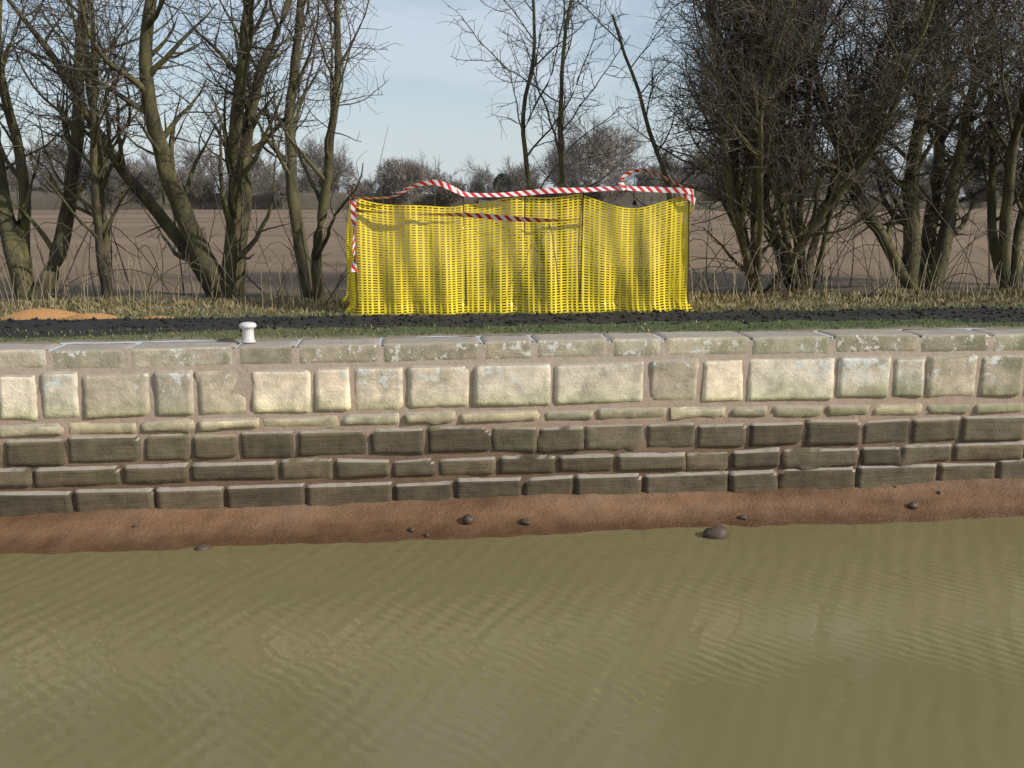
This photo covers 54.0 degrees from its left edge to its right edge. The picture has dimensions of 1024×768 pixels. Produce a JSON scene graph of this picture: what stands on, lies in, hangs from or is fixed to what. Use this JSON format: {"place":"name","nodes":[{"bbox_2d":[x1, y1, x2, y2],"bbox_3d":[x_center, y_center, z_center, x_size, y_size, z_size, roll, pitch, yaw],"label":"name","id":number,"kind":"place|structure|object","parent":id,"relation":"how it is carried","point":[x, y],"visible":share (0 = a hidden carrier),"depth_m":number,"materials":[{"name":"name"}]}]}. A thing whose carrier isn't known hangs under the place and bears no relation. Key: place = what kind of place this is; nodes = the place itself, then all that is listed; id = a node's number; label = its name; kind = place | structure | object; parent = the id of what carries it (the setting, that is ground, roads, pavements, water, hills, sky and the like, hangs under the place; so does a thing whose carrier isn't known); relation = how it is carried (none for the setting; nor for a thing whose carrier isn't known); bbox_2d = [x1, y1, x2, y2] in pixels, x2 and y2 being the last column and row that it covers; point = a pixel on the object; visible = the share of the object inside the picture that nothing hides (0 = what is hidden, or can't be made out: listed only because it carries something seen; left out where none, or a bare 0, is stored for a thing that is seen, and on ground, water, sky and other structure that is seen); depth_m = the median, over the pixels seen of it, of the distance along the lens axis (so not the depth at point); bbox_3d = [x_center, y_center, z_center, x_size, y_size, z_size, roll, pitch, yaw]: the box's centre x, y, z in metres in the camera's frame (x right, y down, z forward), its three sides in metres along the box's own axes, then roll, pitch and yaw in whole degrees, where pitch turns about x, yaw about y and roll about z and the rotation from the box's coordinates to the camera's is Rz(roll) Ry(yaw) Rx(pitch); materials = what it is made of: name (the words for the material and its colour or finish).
{"place":"outdoors","nodes":[
{"label":"outdoors","id":0,"kind":"place"},
{"bbox_2d":[5,156,18,191],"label":"distant tree","id":1,"kind":"object","parent":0,"point":[11,186],"depth_m":119.83,"materials":[{"name":"plant"}]},
{"bbox_2d":[18,171,46,190],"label":"distant tree","id":2,"kind":"object","parent":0,"point":[33,189],"depth_m":120.35,"materials":[{"name":"plant"}]},
{"bbox_2d":[57,158,105,189],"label":"distant tree","id":3,"kind":"object","parent":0,"point":[88,187],"depth_m":121.30,"materials":[{"name":"plant"}]},
{"bbox_2d":[81,155,117,184],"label":"distant tree","id":4,"kind":"object","parent":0,"point":[109,161],"depth_m":119.74,"materials":[{"name":"plant"}]},
{"bbox_2d":[104,160,129,202],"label":"distant tree","id":5,"kind":"object","parent":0,"point":[108,189],"depth_m":117.20,"materials":[{"name":"grey plant"}]},
{"bbox_2d":[105,148,147,177],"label":"distant tree","id":6,"kind":"object","parent":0,"point":[129,167],"depth_m":240.42,"materials":[{"name":"plant"}]},
{"bbox_2d":[130,163,150,190],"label":"distant tree","id":7,"kind":"object","parent":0,"point":[138,179],"depth_m":120.15,"materials":[{"name":"grey plant"}]},
{"bbox_2d":[137,160,165,199],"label":"distant tree","id":8,"kind":"object","parent":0,"point":[151,188],"depth_m":117.83,"materials":[{"name":"grey plant"}]},
{"bbox_2d":[184,167,218,209],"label":"distant tree","id":9,"kind":"object","parent":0,"point":[196,184],"depth_m":118.23,"materials":[{"name":"grey plant"}]},
{"bbox_2d":[224,169,256,194],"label":"distant tree","id":10,"kind":"object","parent":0,"point":[227,182],"depth_m":117.57,"materials":[{"name":"grey plant"}]},
{"bbox_2d":[251,141,281,193],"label":"distant tree","id":11,"kind":"object","parent":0,"point":[263,170],"depth_m":156.18,"materials":[{"name":"plant"}]},
{"bbox_2d":[267,171,286,209],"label":"distant tree","id":12,"kind":"object","parent":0,"point":[284,191],"depth_m":118.32,"materials":[{"name":"grey plant"}]},
{"bbox_2d":[297,169,314,192],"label":"distant tree","id":13,"kind":"object","parent":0,"point":[302,183],"depth_m":121.22,"materials":[{"name":"grey plant"}]},
{"bbox_2d":[312,173,338,192],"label":"distant tree","id":14,"kind":"object","parent":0,"point":[318,182],"depth_m":123.06,"materials":[{"name":"grey plant"}]},
{"bbox_2d":[346,175,372,192],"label":"distant tree","id":15,"kind":"object","parent":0,"point":[365,189],"depth_m":124.12,"materials":[{"name":"grey plant"}]},
{"bbox_2d":[371,169,393,208],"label":"distant tree","id":16,"kind":"object","parent":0,"point":[387,194],"depth_m":119.63,"materials":[{"name":"grey plant"}]},
{"bbox_2d":[410,150,448,193],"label":"distant tree","id":17,"kind":"object","parent":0,"point":[428,188],"depth_m":123.39,"materials":[{"name":"plant"}]},
{"bbox_2d":[434,170,468,208],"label":"distant tree","id":18,"kind":"object","parent":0,"point":[446,195],"depth_m":120.36,"materials":[{"name":"grey plant"}]},
{"bbox_2d":[466,171,488,192],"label":"distant tree","id":19,"kind":"object","parent":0,"point":[476,187],"depth_m":123.15,"materials":[{"name":"grey plant"}]},
{"bbox_2d":[482,173,515,201],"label":"distant tree","id":20,"kind":"object","parent":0,"point":[499,188],"depth_m":122.46,"materials":[{"name":"grey plant"}]},
{"bbox_2d":[0,516,1023,767],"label":"canal water","id":21,"kind":"structure","parent":0,"point":[898,644],"depth_m":4.93,"materials":[{"name":"liquid"}]},
{"bbox_2d":[0,209,1023,343],"bbox_3d":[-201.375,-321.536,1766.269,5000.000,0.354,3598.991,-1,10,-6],"label":"ground","id":22,"kind":"structure","parent":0,"point":[129,223],"depth_m":11.77,"materials":[{"name":"brown soil"}]},
{"bbox_2d":[6,151,38,190],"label":"tree","id":23,"kind":"object","parent":22,"relation":"on","point":[29,173],"depth_m":156.90,"materials":[{"name":"plant"}]},
{"bbox_2d":[33,160,63,193],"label":"tree","id":24,"kind":"object","parent":22,"relation":"on","point":[60,171],"depth_m":117.69,"materials":[{"name":"plant"}]},
{"bbox_2d":[23,128,81,184],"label":"distant tree","id":25,"kind":"object","parent":22,"relation":"on","point":[56,158],"depth_m":226.05,"materials":[{"name":"plant"}]},
{"bbox_2d":[60,145,89,168],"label":"crown","id":26,"kind":"object","parent":22,"relation":"on","point":[84,153],"depth_m":240.98},
{"bbox_2d":[0,308,173,319],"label":"sand heap","id":27,"kind":"object","parent":22,"relation":"on","point":[42,313],"visible":0.81,"depth_m":7.96,"materials":[{"name":"sand"}]},
{"bbox_2d":[131,149,179,191],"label":"crown","id":28,"kind":"object","parent":22,"relation":"on","point":[143,157],"depth_m":160.60},
{"bbox_2d":[176,155,201,191],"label":"tree","id":29,"kind":"object","parent":22,"relation":"on","point":[188,171],"depth_m":121.45,"materials":[{"name":"plant"}]},
{"bbox_2d":[169,124,226,192],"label":"distant tree","id":30,"kind":"object","parent":22,"relation":"on","point":[214,163],"depth_m":156.48,"materials":[{"name":"plant"}]},
{"bbox_2d":[251,164,285,193],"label":"tree","id":31,"kind":"object","parent":22,"relation":"on","point":[265,180],"depth_m":123.18,"materials":[{"name":"grey plant"}]},
{"bbox_2d":[277,167,297,189],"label":"crown","id":32,"kind":"object","parent":22,"relation":"on","point":[283,174],"depth_m":246.21},
{"bbox_2d":[297,135,353,189],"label":"crown","id":33,"kind":"object","parent":22,"relation":"on","point":[306,145],"depth_m":230.36},
{"bbox_2d":[303,135,361,192],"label":"distant tree","id":34,"kind":"object","parent":22,"relation":"on","point":[345,180],"depth_m":122.34,"materials":[{"name":"plant"}]},
{"bbox_2d":[358,173,377,191],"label":"crown","id":35,"kind":"object","parent":22,"relation":"on","point":[371,182],"depth_m":247.35},
{"bbox_2d":[373,155,411,192],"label":"distant tree","id":36,"kind":"object","parent":22,"relation":"on","point":[386,167],"depth_m":244.50,"materials":[{"name":"grey plant"}]},
{"bbox_2d":[384,157,430,204],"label":"distant tree","id":37,"kind":"object","parent":22,"relation":"on","point":[405,170],"depth_m":118.93,"materials":[{"name":"grey plant"}]},
{"bbox_2d":[454,157,494,192],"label":"tree","id":38,"kind":"object","parent":22,"relation":"on","point":[474,169],"depth_m":242.42,"materials":[{"name":"grey plant"}]},
{"bbox_2d":[0,0,1023,300],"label":"trees","id":39,"kind":"object","parent":22,"relation":"on","point":[236,202],"depth_m":9.31,"materials":[{"name":"brown plant"}]},
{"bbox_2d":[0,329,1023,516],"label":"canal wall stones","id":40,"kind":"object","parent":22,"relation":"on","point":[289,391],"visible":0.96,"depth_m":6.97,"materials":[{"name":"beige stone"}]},
{"bbox_2d":[239,322,256,342],"bbox_3d":[-1.799,-0.353,6.845,0.116,0.140,0.116,-1,10,-6],"label":"mooring bollard","id":41,"kind":"object","parent":40,"relation":"on","point":[247,328],"visible":1,"depth_m":6.81,"materials":[{"name":"metal"}]},
{"bbox_2d":[0,155,1023,307],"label":"hedge suckers","id":42,"kind":"object","parent":22,"relation":"on","point":[706,267],"visible":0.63,"depth_m":9.50,"materials":[{"name":"brown plant"}]},
{"bbox_2d":[0,128,1023,290],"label":"hedge sucker twigs","id":43,"kind":"object","parent":42,"relation":"attached to","point":[509,237],"visible":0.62,"depth_m":9.46,"materials":[{"name":"brown plant"}]},
{"bbox_2d":[0,305,1023,332],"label":"soil clods","id":44,"kind":"object","parent":22,"relation":"on","point":[512,321],"visible":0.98,"depth_m":7.85,"materials":[{"name":"black soil"}]},
{"bbox_2d":[0,246,1023,312],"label":"dead grass stalks","id":45,"kind":"object","parent":22,"relation":"on","point":[431,283],"visible":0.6,"depth_m":8.98,"materials":[{"name":"beige plant"}]},
{"bbox_2d":[10,189,1018,209],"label":"hedges","id":46,"kind":"object","parent":22,"relation":"on","point":[308,201],"visible":0.27,"depth_m":120.59,"materials":[{"name":"plant"}]},
{"bbox_2d":[497,154,532,189],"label":"tree","id":47,"kind":"object","parent":22,"relation":"on","point":[509,169],"depth_m":228.85,"materials":[{"name":"plant"}]},
{"bbox_2d":[341,194,693,314],"bbox_3d":[0.045,-1.157,8.740,3.116,0.975,1.190,-1,10,-6],"label":"barrier fence","id":48,"kind":"object","parent":22,"relation":"on","point":[679,295],"visible":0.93,"depth_m":8.33,"materials":[{"name":"yellow plastic"}]},
{"bbox_2d":[347,169,695,271],"bbox_3d":[0.071,-1.434,8.718,3.021,0.829,1.144,-1,10,-6],"label":"barrier tape","id":49,"kind":"object","parent":48,"relation":"attached to","point":[685,192],"visible":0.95,"depth_m":8.22,"materials":[{"name":"plastic"}]},
{"bbox_2d":[348,183,694,313],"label":"fence posts","id":50,"kind":"object","parent":22,"relation":"on","point":[352,188],"visible":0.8,"depth_m":8.34,"materials":[{"name":"metal"}]},
{"bbox_2d":[505,153,552,202],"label":"distant tree","id":51,"kind":"object","parent":22,"relation":"on","point":[520,184],"depth_m":122.61,"materials":[{"name":"grey plant"}]},
{"bbox_2d":[540,133,585,186],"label":"distant tree","id":52,"kind":"object","parent":22,"relation":"on","point":[549,160],"depth_m":251.68,"materials":[{"name":"plant"}]},
{"bbox_2d":[548,131,584,187],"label":"distant tree","id":53,"kind":"object","parent":22,"relation":"on","point":[555,178],"depth_m":229.30,"materials":[{"name":"plant"}]},
{"bbox_2d":[552,155,583,200],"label":"tree","id":54,"kind":"object","parent":22,"relation":"on","point":[569,171],"depth_m":121.51,"materials":[{"name":"grey plant"}]},
{"bbox_2d":[545,92,622,186],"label":"crown","id":55,"kind":"object","parent":22,"relation":"on","point":[580,131],"depth_m":151.59},
{"bbox_2d":[581,112,655,185],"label":"distant tree","id":56,"kind":"object","parent":22,"relation":"on","point":[621,145],"depth_m":234.16,"materials":[{"name":"plant"}]},
{"bbox_2d":[602,159,641,204],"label":"tree","id":57,"kind":"object","parent":22,"relation":"on","point":[611,175],"depth_m":121.93,"materials":[{"name":"grey plant"}]},
{"bbox_2d":[650,137,684,182],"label":"tree","id":58,"kind":"object","parent":22,"relation":"on","point":[670,160],"depth_m":246.30,"materials":[{"name":"plant"}]},
{"bbox_2d":[671,163,702,196],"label":"tree","id":59,"kind":"object","parent":22,"relation":"on","point":[689,180],"depth_m":126.14,"materials":[{"name":"grey plant"}]},
{"bbox_2d":[493,142,985,199],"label":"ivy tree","id":60,"kind":"object","parent":22,"relation":"on","point":[496,180],"depth_m":161.41,"materials":[{"name":"plant"}]},
{"bbox_2d":[779,119,824,179],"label":"distant tree","id":61,"kind":"object","parent":22,"relation":"on","point":[809,152],"depth_m":152.13,"materials":[{"name":"brown plant"}]},
{"bbox_2d":[793,150,842,191],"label":"distant tree","id":62,"kind":"object","parent":22,"relation":"on","point":[826,179],"depth_m":127.70,"materials":[{"name":"brown plant"}]},
{"bbox_2d":[830,111,908,166],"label":"crown","id":63,"kind":"object","parent":22,"relation":"on","point":[882,150],"depth_m":257.15},
{"bbox_2d":[864,170,881,191],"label":"crown","id":64,"kind":"object","parent":22,"relation":"on","point":[873,181],"depth_m":130.32},
{"bbox_2d":[868,155,897,189],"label":"tree","id":65,"kind":"object","parent":22,"relation":"on","point":[889,164],"depth_m":157.09,"materials":[{"name":"plant"}]},
{"bbox_2d":[918,179,930,204],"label":"distant tree","id":66,"kind":"object","parent":22,"relation":"on","point":[922,187],"depth_m":127.72,"materials":[{"name":"grey plant"}]},
{"bbox_2d":[922,173,948,197],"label":"crown","id":67,"kind":"object","parent":22,"relation":"on","point":[928,181],"depth_m":132.55},
{"bbox_2d":[924,105,1019,191],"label":"crown","id":68,"kind":"object","parent":22,"relation":"on","point":[957,141],"depth_m":162.00},
{"bbox_2d":[972,178,1002,200],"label":"distant tree","id":69,"kind":"object","parent":22,"relation":"on","point":[984,197],"depth_m":129.79,"materials":[{"name":"plant"}]},
{"bbox_2d":[0,478,1023,553],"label":"mud bank","id":70,"kind":"structure","parent":0,"point":[111,530],"depth_m":6.86,"materials":[{"name":"brown soil"}]},
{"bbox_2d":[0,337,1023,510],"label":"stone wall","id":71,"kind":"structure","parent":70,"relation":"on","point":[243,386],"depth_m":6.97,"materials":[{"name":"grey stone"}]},
{"bbox_2d":[133,486,940,550],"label":"mud stones","id":72,"kind":"object","parent":70,"relation":"on","point":[718,532],"visible":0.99,"depth_m":6.62,"materials":[{"name":"stone"}]},
{"bbox_2d":[0,285,1023,341],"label":"verge grass","id":73,"kind":"structure","parent":0,"point":[752,300],"depth_m":8.77,"materials":[{"name":"green plant"}]},
{"bbox_2d":[0,0,1023,351],"label":"sky","id":74,"kind":"structure","parent":0,"point":[432,105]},
{"bbox_2d":[577,174,605,198],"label":"distant tree","id":75,"kind":"object","parent":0,"point":[591,194],"depth_m":124.27,"materials":[{"name":"grey plant"}]},
{"bbox_2d":[630,161,664,185],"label":"crown","id":76,"kind":"object","parent":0,"point":[641,172],"depth_m":159.80},
{"bbox_2d":[637,160,661,186],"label":"distant tree","id":77,"kind":"object","parent":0,"point":[642,183],"depth_m":125.80,"materials":[{"name":"plant"}]},
{"bbox_2d":[649,169,684,186],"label":"distant tree","id":78,"kind":"object","parent":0,"point":[668,174],"depth_m":128.31,"materials":[{"name":"grey plant"}]},
{"bbox_2d":[675,144,715,184],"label":"distant tree","id":79,"kind":"object","parent":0,"point":[695,171],"depth_m":153.12,"materials":[{"name":"brown plant"}]},
{"bbox_2d":[689,174,715,190],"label":"distant tree","id":80,"kind":"object","parent":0,"point":[705,186],"depth_m":127.44,"materials":[{"name":"grey plant"}]},
{"bbox_2d":[713,171,741,199],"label":"distant tree","id":81,"kind":"object","parent":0,"point":[721,192],"depth_m":125.40,"materials":[{"name":"plant"}]},
{"bbox_2d":[719,160,752,193],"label":"distant tree","id":82,"kind":"object","parent":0,"point":[745,181],"depth_m":126.38,"materials":[{"name":"plant"}]},
{"bbox_2d":[795,175,821,198],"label":"distant tree","id":83,"kind":"object","parent":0,"point":[813,188],"depth_m":126.57,"materials":[{"name":"grey plant"}]},
{"bbox_2d":[858,164,873,190],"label":"distant tree","id":84,"kind":"object","parent":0,"point":[866,177],"depth_m":129.29,"materials":[{"name":"grey plant"}]},
{"bbox_2d":[872,178,897,193],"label":"distant tree","id":85,"kind":"object","parent":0,"point":[887,187],"depth_m":132.19,"materials":[{"name":"plant"}]},
{"bbox_2d":[896,154,932,185],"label":"distant tree","id":86,"kind":"object","parent":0,"point":[925,168],"depth_m":163.91,"materials":[{"name":"plant"}]},
{"bbox_2d":[922,163,979,195],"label":"distant tree","id":87,"kind":"object","parent":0,"point":[970,184],"depth_m":132.29,"materials":[{"name":"plant"}]},
{"bbox_2d":[996,159,1020,196],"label":"distant tree","id":88,"kind":"object","parent":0,"point":[1018,176],"depth_m":131.84,"materials":[{"name":"grey plant"}]}
]}

